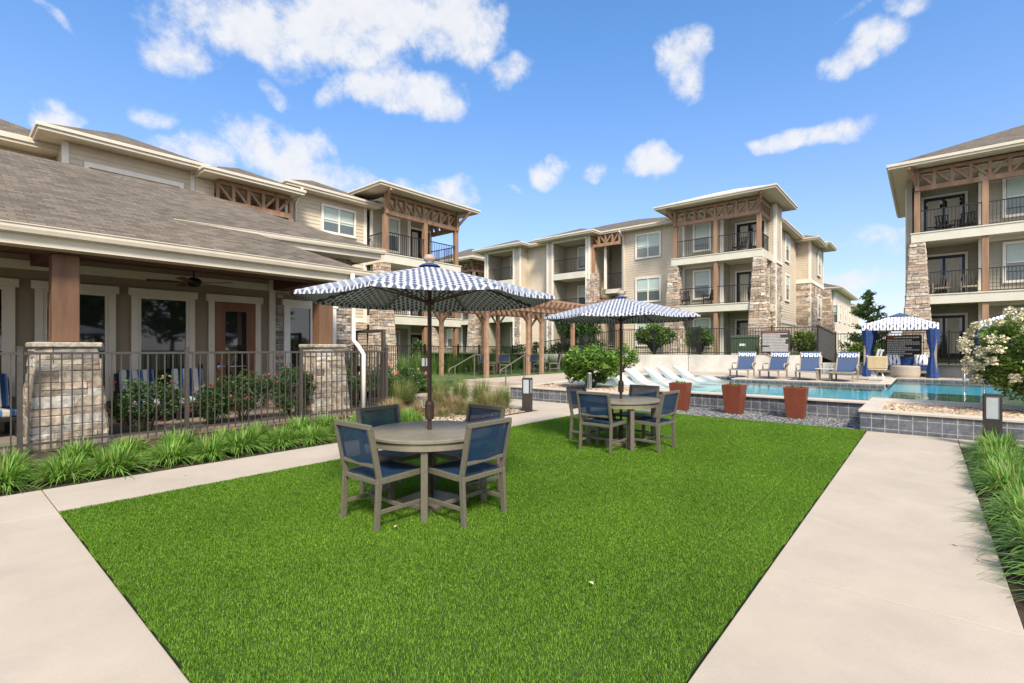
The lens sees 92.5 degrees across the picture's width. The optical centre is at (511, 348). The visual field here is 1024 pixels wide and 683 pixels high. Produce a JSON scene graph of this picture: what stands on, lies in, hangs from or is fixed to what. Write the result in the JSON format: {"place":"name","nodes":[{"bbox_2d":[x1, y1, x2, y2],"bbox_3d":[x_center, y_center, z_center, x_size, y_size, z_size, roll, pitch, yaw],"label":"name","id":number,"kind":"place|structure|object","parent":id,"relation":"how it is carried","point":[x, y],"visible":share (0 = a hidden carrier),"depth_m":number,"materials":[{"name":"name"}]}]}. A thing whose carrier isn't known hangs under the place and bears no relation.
{"place":"outdoors","nodes":[
{"label":"outdoors","id":0,"kind":"place"},
{"bbox_2d":[0,401,407,456],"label":"patio paving","id":1,"kind":"structure","parent":0,"point":[4,439],"depth_m":9.76,"materials":[{"name":"concrete"}]},
{"bbox_2d":[0,373,16,436],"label":"patio armchair","id":2,"kind":"object","parent":1,"relation":"on","point":[4,402],"visible":0.57,"depth_m":8.61,"materials":[{"name":"fabric"}]},
{"bbox_2d":[113,369,169,424],"bbox_3d":[-7.675,0.975,10.137,0.827,1.070,0.780,0,0,34],"label":"patio armchair","id":3,"kind":"object","parent":1,"relation":"on","point":[134,374],"visible":0.3,"depth_m":10.08,"materials":[{"name":"blue fabric"}]},
{"bbox_2d":[107,373,183,431],"bbox_3d":[-6.617,1.018,8.904,1.008,1.121,1.278,0,0,40],"label":"rose bush","id":4,"kind":"object","parent":1,"relation":"on","point":[143,391],"visible":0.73,"depth_m":8.77,"materials":[{"name":"green plant"}]},
{"bbox_2d":[167,368,212,419],"bbox_3d":[-7.102,0.975,10.815,0.827,1.070,0.780,0,0,43],"label":"patio armchair","id":5,"kind":"object","parent":1,"relation":"on","point":[195,378],"visible":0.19,"depth_m":10.87,"materials":[{"name":"blue fabric"}]},
{"bbox_2d":[0,149,385,451],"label":"clubhouse","id":6,"kind":"structure","parent":1,"relation":"on","point":[85,253],"depth_m":10.29,"materials":[{"name":"beige"}]},
{"bbox_2d":[0,277,18,396],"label":"window","id":7,"kind":"structure","parent":6,"relation":"in","point":[7,285],"depth_m":9.01,"materials":[{"name":"white glass"}]},
{"bbox_2d":[31,280,118,400],"bbox_3d":[-8.671,-0.110,9.767,0.100,2.380,1.320,0,0,40],"label":"window","id":8,"kind":"structure","parent":6,"relation":"in","point":[97,302],"depth_m":9.99,"materials":[{"name":"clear glass"}]},
{"bbox_2d":[128,287,197,388],"bbox_3d":[-7.725,-0.110,10.887,0.100,2.380,1.290,0,0,40],"label":"window","id":9,"kind":"structure","parent":6,"relation":"in","point":[161,320],"depth_m":10.86,"materials":[{"name":"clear glass"}]},
{"bbox_2d":[205,293,262,409],"bbox_3d":[-6.761,0.125,11.996,0.143,2.850,1.290,0,0,40],"label":"door","id":10,"kind":"structure","parent":6,"relation":"in","point":[234,322],"depth_m":11.98,"materials":[{"name":"brown wood"}]},
{"bbox_2d":[281,299,337,386],"bbox_3d":[-5.541,-0.150,13.512,0.100,2.320,1.600,0,0,40],"label":"window","id":11,"kind":"structure","parent":6,"relation":"in","point":[296,313],"depth_m":13.20,"materials":[{"name":"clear glass"}]},
{"bbox_2d":[183,382,234,424],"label":"rose bush","id":12,"kind":"object","parent":1,"relation":"on","point":[217,407],"visible":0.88,"depth_m":9.67,"materials":[{"name":"green plant"}]},
{"bbox_2d":[204,369,277,420],"bbox_3d":[-5.634,0.996,10.220,0.990,1.166,1.442,0,0,24],"label":"rose bush","id":13,"kind":"object","parent":1,"relation":"on","point":[245,395],"visible":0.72,"depth_m":10.18,"materials":[{"name":"green plant"}]},
{"bbox_2d":[265,362,318,415],"bbox_3d":[-4.848,0.933,10.718,0.938,1.288,1.101,0,0,40],"label":"rose bush","id":14,"kind":"object","parent":1,"relation":"on","point":[288,400],"visible":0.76,"depth_m":10.68,"materials":[{"name":"green plant"}]},
{"bbox_2d":[354,329,385,406],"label":"gate","id":15,"kind":"structure","parent":1,"relation":"on","point":[383,338],"depth_m":12.39,"materials":[{"name":"brown metal"}]},
{"bbox_2d":[0,406,578,523],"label":"clubhouse walk","id":16,"kind":"structure","parent":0,"point":[22,506],"depth_m":5.76,"materials":[{"name":"concrete"}]},
{"bbox_2d":[359,367,466,391],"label":"clubhouse yard","id":17,"kind":"structure","parent":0,"point":[391,383],"depth_m":17.73,"materials":[{"name":"green plant"}]},
{"bbox_2d":[0,119,480,374],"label":"apartment building","id":18,"kind":"structure","parent":17,"relation":"on","point":[399,223],"depth_m":22.36,"materials":[{"name":"beige"}]},
{"bbox_2d":[84,161,183,188],"bbox_3d":[-13.037,-5.380,17.026,0.050,1.460,2.800,0,0,40],"label":"window","id":19,"kind":"structure","parent":18,"relation":"in","point":[86,164],"depth_m":16.91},
{"bbox_2d":[321,203,355,238],"bbox_3d":[-8.077,-5.950,22.883,0.085,1.320,1.770,0,0,40],"label":"window","id":20,"kind":"structure","parent":18,"relation":"in","point":[335,220],"depth_m":22.85,"materials":[{"name":"white glass"}]},
{"bbox_2d":[351,344,512,375],"bbox_3d":[-3.790,0.560,24.289,0.868,1.580,16.410,0,0,31],"label":"garden fence","id":21,"kind":"object","parent":17,"relation":"on","point":[468,349],"visible":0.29,"depth_m":24.07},
{"bbox_2d":[512,328,619,366],"bbox_3d":[2.955,0.110,29.078,7.675,2.480,0.074,0,0,40],"label":"garden fence","id":22,"kind":"object","parent":17,"relation":"on","point":[561,345],"visible":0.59,"depth_m":28.15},
{"bbox_2d":[59,409,865,682],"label":"lawn base","id":23,"kind":"object","parent":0,"point":[697,664],"visible":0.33,"depth_m":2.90,"materials":[{"name":"plant"}]},
{"bbox_2d":[334,419,420,531],"bbox_3d":[-1.195,1.094,4.476,0.556,0.907,0.632,0,0,40],"label":"dining chair","id":24,"kind":"object","parent":23,"relation":"on","point":[356,442],"visible":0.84,"depth_m":4.34,"materials":[{"name":"fabric"}]},
{"bbox_2d":[356,404,433,500],"bbox_3d":[-1.263,1.094,5.279,0.632,0.907,0.556,0,0,38],"label":"dining chair","id":25,"kind":"object","parent":23,"relation":"on","point":[375,416],"visible":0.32,"depth_m":5.35,"materials":[{"name":"fabric"}]},
{"bbox_2d":[294,254,554,512],"bbox_3d":[-0.826,0.298,4.912,2.336,2.492,2.336,0,0,33],"label":"patio umbrella","id":26,"kind":"object","parent":23,"relation":"on","point":[429,286],"visible":0.96,"depth_m":4.89,"materials":[{"name":"fabric"}]},
{"bbox_2d":[371,420,486,522],"bbox_3d":[-0.826,1.177,4.912,1.244,0.735,1.244,0,0,40],"label":"dining table","id":27,"kind":"object","parent":23,"relation":"on","point":[414,436],"visible":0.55,"depth_m":4.46,"materials":[{"name":"metal"}]},
{"bbox_2d":[432,404,505,501],"bbox_3d":[-0.482,1.094,5.319,0.556,0.907,0.632,0,0,40],"label":"dining chair","id":28,"kind":"object","parent":23,"relation":"on","point":[475,413],"visible":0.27,"depth_m":5.41,"materials":[{"name":"fabric"}]},
{"bbox_2d":[428,417,511,528],"bbox_3d":[-0.417,1.094,4.565,0.632,0.907,0.556,0,0,41],"label":"dining chair","id":29,"kind":"object","parent":23,"relation":"on","point":[485,442],"visible":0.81,"depth_m":4.43,"materials":[{"name":"fabric"}]},
{"bbox_2d":[566,385,614,439],"bbox_3d":[1.336,1.094,8.322,0.632,0.907,0.556,0,0,40],"label":"dining chair","id":30,"kind":"object","parent":23,"relation":"on","point":[572,396],"visible":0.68,"depth_m":8.31,"materials":[{"name":"grey metal"}]},
{"bbox_2d":[576,391,628,454],"bbox_3d":[1.391,1.094,7.507,0.556,0.907,0.632,0,0,41],"label":"dining chair","id":31,"kind":"object","parent":23,"relation":"on","point":[596,406],"visible":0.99,"depth_m":7.37,"materials":[{"name":"blue metal"}]},
{"bbox_2d":[544,290,699,446],"bbox_3d":[1.769,0.298,7.955,2.336,2.492,2.336,0,0,16],"label":"patio umbrella","id":32,"kind":"object","parent":23,"relation":"on","point":[620,309],"visible":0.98,"depth_m":7.73,"materials":[{"name":"fabric"}]},
{"bbox_2d":[586,395,659,450],"bbox_3d":[1.769,1.177,7.955,1.244,0.735,1.244,0,0,40],"label":"dining table","id":33,"kind":"object","parent":23,"relation":"on","point":[631,403],"visible":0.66,"depth_m":7.51,"materials":[{"name":"metal"}]},
{"bbox_2d":[615,384,659,442],"bbox_3d":[2.133,1.094,8.386,0.556,0.907,0.632,0,0,41],"label":"dining chair","id":34,"kind":"object","parent":23,"relation":"on","point":[645,390],"visible":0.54,"depth_m":8.49,"materials":[{"name":"blue metal"}]},
{"bbox_2d":[634,390,679,452],"bbox_3d":[2.187,1.094,7.601,0.632,0.907,0.556,0,0,43],"label":"dining chair","id":35,"kind":"object","parent":23,"relation":"on","point":[668,403],"visible":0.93,"depth_m":7.46,"materials":[{"name":"beige metal"}]},
{"bbox_2d":[359,367,597,392],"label":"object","id":36,"kind":"structure","parent":0,"point":[448,378],"depth_m":21.61,"materials":[{"name":"concrete"}]},
{"bbox_2d":[433,300,586,377],"bbox_3d":[-0.077,-0.470,22.968,4.150,3.440,7.800,0,0,40],"label":"pergola","id":37,"kind":"object","parent":36,"relation":"on","point":[535,313],"visible":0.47,"depth_m":22.44,"materials":[{"name":"brown wood"}]},
{"bbox_2d":[416,393,568,410],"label":"step walk","id":38,"kind":"structure","parent":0,"point":[537,405],"depth_m":13.62,"materials":[{"name":"concrete"}]},
{"bbox_2d":[0,431,1023,682],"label":"lawn side walk","id":39,"kind":"structure","parent":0,"point":[872,575],"depth_m":3.00,"materials":[{"name":"concrete"}]},
{"bbox_2d":[0,397,1023,628],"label":"planting bed","id":40,"kind":"object","parent":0,"point":[1019,605],"visible":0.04,"depth_m":6.12,"materials":[{"name":"soil"}]},
{"bbox_2d":[0,445,47,476],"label":"liriope clump","id":41,"kind":"object","parent":40,"relation":"on","point":[12,454],"visible":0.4,"depth_m":6.03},
{"bbox_2d":[0,456,52,496],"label":"liriope clump","id":42,"kind":"object","parent":40,"relation":"on","point":[10,480],"visible":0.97,"depth_m":5.43,"materials":[{"name":"plant"}]},
{"bbox_2d":[19,450,113,489],"bbox_3d":[-5.314,1.395,5.841,1.018,0.396,1.093,0,0,10],"label":"liriope clump","id":43,"kind":"object","parent":40,"relation":"on","point":[58,471],"visible":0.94,"depth_m":5.72,"materials":[{"name":"plant"}]},
{"bbox_2d":[33,434,110,468],"bbox_3d":[-5.835,1.366,6.552,1.263,0.456,1.233,0,0,21],"label":"liriope clump","id":44,"kind":"object","parent":40,"relation":"on","point":[69,450],"visible":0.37,"depth_m":6.43,"materials":[{"name":"plant"}]},
{"bbox_2d":[64,438,168,482],"bbox_3d":[-4.972,1.362,6.124,1.287,0.465,1.257,0,0,40],"label":"liriope clump","id":45,"kind":"object","parent":40,"relation":"on","point":[117,460],"visible":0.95,"depth_m":6.07,"materials":[{"name":"plant"}]},
{"bbox_2d":[94,433,158,461],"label":"liriope clump","id":46,"kind":"object","parent":40,"relation":"on","point":[140,446],"visible":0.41,"depth_m":6.91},
{"bbox_2d":[140,426,202,460],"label":"liriope clump","id":47,"kind":"object","parent":40,"relation":"on","point":[180,437],"visible":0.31,"depth_m":7.28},
{"bbox_2d":[135,436,209,470],"bbox_3d":[-4.717,1.399,6.702,1.215,0.391,1.205,0,0,28],"label":"liriope clump","id":48,"kind":"object","parent":40,"relation":"on","point":[170,453],"visible":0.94,"depth_m":6.61,"materials":[{"name":"plant"}]},
{"bbox_2d":[0,347,387,455],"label":"patio fence","id":49,"kind":"object","parent":40,"relation":"on","point":[19,353],"visible":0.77,"depth_m":8.70,"materials":[{"name":"brown metal"}]},
{"bbox_2d":[175,431,244,463],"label":"liriope clump","id":50,"kind":"object","parent":40,"relation":"on","point":[208,448],"visible":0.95,"depth_m":6.90,"materials":[{"name":"plant"}]},
{"bbox_2d":[214,423,278,457],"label":"liriope clump","id":51,"kind":"object","parent":40,"relation":"on","point":[246,441],"visible":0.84,"depth_m":7.31,"materials":[{"name":"plant"}]},
{"bbox_2d":[254,422,309,452],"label":"liriope clump","id":52,"kind":"object","parent":40,"relation":"on","point":[283,439],"visible":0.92,"depth_m":7.72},
{"bbox_2d":[286,423,336,447],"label":"liriope clump","id":53,"kind":"object","parent":40,"relation":"on","point":[313,436],"visible":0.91,"depth_m":8.04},
{"bbox_2d":[359,359,415,397],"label":"rose bush","id":54,"kind":"object","parent":40,"relation":"on","point":[394,374],"visible":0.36,"depth_m":13.52,"materials":[{"name":"green plant"}]},
{"bbox_2d":[951,485,1023,531],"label":"liriope clump","id":55,"kind":"object","parent":40,"relation":"on","point":[1018,502],"visible":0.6,"depth_m":4.32,"materials":[{"name":"plant"}]},
{"bbox_2d":[958,458,1023,501],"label":"liriope clump","id":56,"kind":"object","parent":40,"relation":"on","point":[999,474],"visible":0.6,"depth_m":5.19,"materials":[{"name":"plant"}]},
{"bbox_2d":[982,393,1002,438],"bbox_3d":[7.527,1.130,7.675,0.210,0.840,0.210,0,0,40],"label":"bollard light","id":57,"kind":"object","parent":40,"relation":"on","point":[992,410],"visible":0.89,"depth_m":7.61,"materials":[{"name":"metal"}]},
{"bbox_2d":[967,510,1023,579],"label":"liriope clump","id":58,"kind":"object","parent":40,"relation":"on","point":[1018,537],"visible":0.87,"depth_m":3.69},
{"bbox_2d":[972,541,1023,581],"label":"liriope clump","id":59,"kind":"object","parent":40,"relation":"on","point":[1021,570],"visible":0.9,"depth_m":3.33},
{"bbox_2d":[0,0,1023,340],"label":"sky","id":60,"kind":"structure","parent":0,"point":[543,118],"materials":[{"name":"blue"}]},
{"bbox_2d":[432,352,836,354],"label":"lawn","id":61,"kind":"structure","parent":0,"point":[640,354],"depth_m":29.84,"materials":[{"name":"green plant"}]},
{"bbox_2d":[432,183,836,357],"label":"apartment building","id":62,"kind":"structure","parent":61,"relation":"on","point":[776,265],"depth_m":32.73,"materials":[{"name":"beige"}]},
{"bbox_2d":[635,276,660,301],"bbox_3d":[9.105,-3.960,32.797,1.820,1.700,0.085,0,0,40],"label":"window","id":63,"kind":"structure","parent":62,"relation":"in","point":[647,289],"depth_m":32.78,"materials":[{"name":"white glass"}]},
{"bbox_2d":[635,231,660,259],"bbox_3d":[9.105,-6.910,32.797,1.820,1.700,0.085,0,0,40],"label":"window","id":64,"kind":"structure","parent":62,"relation":"in","point":[647,245],"depth_m":32.78,"materials":[{"name":"clear glass"}]},
{"bbox_2d":[693,269,710,299],"bbox_3d":[11.705,-3.950,30.209,1.091,1.820,0.085,0,0,40],"label":"window","id":65,"kind":"structure","parent":62,"relation":"in","point":[701,278],"depth_m":30.24,"materials":[{"name":"clear glass"}]},
{"bbox_2d":[693,222,710,252],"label":"window","id":66,"kind":"structure","parent":62,"relation":"in","point":[703,230],"depth_m":30.20,"materials":[{"name":"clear glass"}]},
{"bbox_2d":[735,270,751,302],"bbox_3d":[14.414,-3.700,29.633,1.738,2.160,0.070,0,0,40],"label":"door","id":67,"kind":"structure","parent":62,"relation":"in","point":[744,276],"depth_m":29.93,"materials":[{"name":"black glass"}]},
{"bbox_2d":[735,219,765,250],"bbox_3d":[14.414,-6.650,29.633,1.738,2.160,0.070,0,0,40],"label":"door","id":68,"kind":"structure","parent":62,"relation":"in","point":[746,226],"depth_m":29.66,"materials":[{"name":"black glass"}]},
{"bbox_2d":[633,323,676,354],"bbox_3d":[8.265,-0.617,27.947,2.349,1.993,2.077,0,0,40],"label":"round tree","id":69,"kind":"object","parent":61,"relation":"on","point":[649,336],"visible":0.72,"depth_m":27.57,"materials":[{"name":"green plant"}]},
{"bbox_2d":[730,335,759,354],"bbox_3d":[12.447,-0.179,26.137,1.233,1.159,1.072,0,0,40],"label":"transformer box","id":70,"kind":"object","parent":61,"relation":"on","point":[740,343],"visible":0.59,"depth_m":25.76,"materials":[{"name":"metal"}]},
{"bbox_2d":[790,330,816,351],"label":"hedge shrub","id":71,"kind":"object","parent":61,"relation":"on","point":[806,342],"visible":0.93,"depth_m":23.78,"materials":[{"name":"green plant"}]},
{"bbox_2d":[822,283,858,362],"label":"apartment building","id":72,"kind":"structure","parent":61,"relation":"on","point":[843,306],"depth_m":47.24,"materials":[{"name":"paint"}]},
{"bbox_2d":[359,353,1023,404],"bbox_3d":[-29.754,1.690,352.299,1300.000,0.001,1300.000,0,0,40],"label":"ground","id":73,"kind":"structure","parent":0,"point":[952,399],"depth_m":16.98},
{"bbox_2d":[510,382,668,409],"bbox_3d":[2.267,1.414,14.792,4.240,0.512,2.290,0,0,40],"label":"raised planter","id":74,"kind":"object","parent":73,"relation":"on","point":[550,394],"visible":0.34,"depth_m":14.44,"materials":[{"name":"stone"}]},
{"bbox_2d":[562,343,623,387],"bbox_3d":[2.376,0.532,14.806,1.905,1.420,1.865,0,0,40],"label":"round bush","id":75,"kind":"object","parent":74,"relation":"in","point":[592,358],"visible":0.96,"depth_m":14.46,"materials":[{"name":"green plant"}]},
{"bbox_2d":[634,406,865,432],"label":"slate chips","id":76,"kind":"object","parent":73,"relation":"on","point":[826,422],"visible":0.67,"depth_m":10.97,"materials":[{"name":"gravel"}]},
{"bbox_2d":[669,380,691,410],"bbox_3d":[4.273,1.175,12.425,0.449,0.770,0.449,0,0,37],"label":"red planter","id":77,"kind":"object","parent":76,"relation":"on","point":[684,387],"visible":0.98,"depth_m":12.25,"materials":[{"name":"ceramic"}]},
{"bbox_2d":[721,382,746,414],"bbox_3d":[5.325,1.175,11.733,0.449,0.770,0.449,0,0,43],"label":"red planter","id":78,"kind":"object","parent":76,"relation":"on","point":[734,396],"visible":1,"depth_m":11.59,"materials":[{"name":"ceramic"}]},
{"bbox_2d":[783,384,808,419],"bbox_3d":[6.367,1.175,10.983,0.449,0.770,0.449,0,0,38],"label":"red planter","id":79,"kind":"object","parent":76,"relation":"on","point":[795,398],"visible":0.98,"depth_m":10.84,"materials":[{"name":"ceramic"}]},
{"bbox_2d":[659,392,863,419],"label":"pool wall","id":80,"kind":"structure","parent":73,"relation":"on","point":[828,409],"depth_m":11.75,"materials":[{"name":"tile"}]},
{"bbox_2d":[732,383,1008,399],"bbox_3d":[15.333,2.100,11.790,19.780,1.700,11.200,0,0,40],"label":"pool basin","id":81,"kind":"object","parent":73,"relation":"in","point":[867,397],"visible":0.01,"depth_m":16.95,"materials":[{"name":"liquid"}]},
{"bbox_2d":[564,374,986,389],"bbox_3d":[15.031,1.248,16.519,25.790,0.165,6.866,0,0,16],"label":"waterline tile","id":82,"kind":"object","parent":81,"relation":"attached to","point":[848,384],"visible":0.37,"depth_m":17.88,"materials":[{"name":"tile"}]},
{"bbox_2d":[581,376,1023,404],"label":"pool water","id":83,"kind":"structure","parent":81,"relation":"in","point":[905,388],"depth_m":15.22,"materials":[{"name":"teal liquid"}]},
{"bbox_2d":[858,399,1023,444],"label":"raised planter","id":84,"kind":"object","parent":73,"relation":"on","point":[875,416],"visible":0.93,"depth_m":8.76,"materials":[{"name":"tile"}]},
{"bbox_2d":[883,402,1023,418],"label":"river rock","id":85,"kind":"object","parent":84,"relation":"on","point":[977,411],"visible":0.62,"depth_m":9.51,"materials":[{"name":"stone"}]},
{"bbox_2d":[956,306,1023,400],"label":"privet shrub","id":86,"kind":"object","parent":84,"relation":"on","point":[999,358],"visible":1,"depth_m":9.20,"materials":[{"name":"green plant"}]},
{"bbox_2d":[463,370,971,386],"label":"pool deck","id":87,"kind":"structure","parent":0,"point":[517,380],"depth_m":19.80,"materials":[{"name":"concrete"}]},
{"bbox_2d":[544,354,687,370],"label":"retaining wall","id":88,"kind":"structure","parent":87,"relation":"on","point":[655,361],"depth_m":25.87,"materials":[{"name":"concrete"}]},
{"bbox_2d":[728,352,756,377],"bbox_3d":[9.478,0.641,20.115,0.816,1.042,1.818,0,0,37],"label":"sun lounger","id":89,"kind":"object","parent":87,"relation":"on","point":[746,361],"visible":0.99,"depth_m":20.56,"materials":[{"name":"fabric"}]},
{"bbox_2d":[689,355,821,373],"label":"retaining wall","id":90,"kind":"structure","parent":87,"relation":"on","point":[715,363],"depth_m":24.66,"materials":[{"name":"concrete"}]},
{"bbox_2d":[622,325,817,356],"bbox_3d":[10.208,-0.350,24.969,9.290,1.560,0.301,0,0,22],"label":"pool fence","id":91,"kind":"object","parent":90,"relation":"on","point":[653,352],"visible":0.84,"depth_m":25.25,"materials":[{"name":"metal"}]},
{"bbox_2d":[762,330,789,351],"bbox_3d":[12.671,-0.350,23.550,1.220,1.040,0.044,0,0,40],"label":"notice sign","id":92,"kind":"object","parent":91,"relation":"attached to","point":[775,341],"visible":0.98,"depth_m":23.52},
{"bbox_2d":[757,352,789,378],"bbox_3d":[10.340,0.641,19.322,0.816,1.042,1.818,0,0,43],"label":"sun lounger","id":93,"kind":"object","parent":87,"relation":"on","point":[778,362],"visible":0.98,"depth_m":19.71,"materials":[{"name":"fabric"}]},
{"bbox_2d":[553,373,1023,407],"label":"pool coping","id":94,"kind":"object","parent":87,"relation":"on","point":[889,380],"visible":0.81,"depth_m":12.12,"materials":[{"name":"concrete"}]},
{"bbox_2d":[794,352,821,380],"bbox_3d":[11.178,0.641,18.484,0.816,1.042,1.818,0,0,37],"label":"sun lounger","id":95,"kind":"object","parent":87,"relation":"on","point":[810,362],"visible":0.92,"depth_m":18.95,"materials":[{"name":"fabric"}]},
{"bbox_2d":[828,352,860,381],"bbox_3d":[11.994,0.641,17.663,0.816,1.042,1.818,0,0,42],"label":"sun lounger","id":96,"kind":"object","parent":87,"relation":"on","point":[846,362],"visible":0.99,"depth_m":18.07,"materials":[{"name":"fabric"}]},
{"bbox_2d":[866,349,887,379],"bbox_3d":[13.495,0.588,18.119,0.654,1.143,0.600,0,0,40],"label":"pool lift","id":97,"kind":"object","parent":87,"relation":"on","point":[876,363],"visible":0.98,"depth_m":17.96,"materials":[{"name":"white plastic"}]},
{"bbox_2d":[822,363,973,376],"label":"retaining wall","id":98,"kind":"structure","parent":87,"relation":"on","point":[951,370],"depth_m":20.63,"materials":[{"name":"concrete"}]},
{"bbox_2d":[835,330,1013,363],"bbox_3d":[21.233,-0.010,18.341,15.302,1.560,0.352,0,0,37],"label":"pool fence","id":99,"kind":"object","parent":98,"relation":"on","point":[938,361],"visible":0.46,"depth_m":21.10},
{"bbox_2d":[818,325,834,361],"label":"gate","id":100,"kind":"structure","parent":99,"relation":"attached to","point":[826,343],"depth_m":22.95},
{"bbox_2d":[886,335,921,356],"bbox_3d":[17.129,-0.080,21.436,1.240,1.020,0.042,0,0,40],"label":"notice sign","id":101,"kind":"object","parent":99,"relation":"attached to","point":[906,345],"visible":0.97,"depth_m":21.41,"materials":[{"name":"metal"}]},
{"bbox_2d":[861,313,940,378],"bbox_3d":[16.250,-0.173,20.505,2.524,2.670,2.144,0,0,40],"label":"cabana","id":102,"kind":"object","parent":87,"relation":"on","point":[900,322],"visible":0.91,"depth_m":19.84,"materials":[{"name":"fabric"}]},
{"bbox_2d":[890,365,920,377],"bbox_3d":[15.653,0.908,19.503,0.940,0.460,0.940,0,0,40],"label":"drum table","id":103,"kind":"object","parent":87,"relation":"on","point":[901,371],"visible":1,"depth_m":19.15,"materials":[{"name":"stone"}]},
{"bbox_2d":[829,355,965,365],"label":"side lawn","id":104,"kind":"structure","parent":0,"point":[939,363],"depth_m":22.92,"materials":[{"name":"green plant"}]},
{"bbox_2d":[838,289,890,348],"bbox_3d":[23.496,-1.457,32.328,3.583,5.013,3.540,0,0,3],"label":"conifer","id":105,"kind":"object","parent":104,"relation":"on","point":[865,311],"visible":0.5,"depth_m":32.34,"materials":[{"name":"green plant"}]},
{"bbox_2d":[886,125,1023,362],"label":"apartment building","id":106,"kind":"structure","parent":104,"relation":"on","point":[983,177],"depth_m":22.43,"materials":[{"name":"beige"}]},
{"bbox_2d":[921,191,967,231],"bbox_3d":[21.131,-6.470,23.963,1.716,2.160,0.070,0,0,40],"label":"door","id":107,"kind":"structure","parent":106,"relation":"in","point":[957,198],"depth_m":23.96,"materials":[{"name":"black glass"}]},
{"bbox_2d":[927,251,967,293],"bbox_3d":[21.131,-3.570,23.963,1.716,2.160,0.070,0,0,40],"label":"door","id":108,"kind":"structure","parent":106,"relation":"in","point":[958,260],"depth_m":23.86,"materials":[{"name":"black glass"}]},
{"bbox_2d":[931,313,967,357],"bbox_3d":[21.131,-0.650,23.963,1.716,2.160,0.070,0,0,40],"label":"door","id":109,"kind":"structure","parent":106,"relation":"in","point":[954,322],"depth_m":23.81,"materials":[{"name":"black glass"}]},
{"bbox_2d":[1002,240,1023,282],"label":"window","id":110,"kind":"structure","parent":106,"relation":"in","point":[1013,251],"depth_m":21.58,"materials":[{"name":"clear glass"}]},
{"bbox_2d":[1002,176,1023,217],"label":"window","id":111,"kind":"structure","parent":106,"relation":"in","point":[1012,187],"depth_m":21.58,"materials":[{"name":"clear glass"}]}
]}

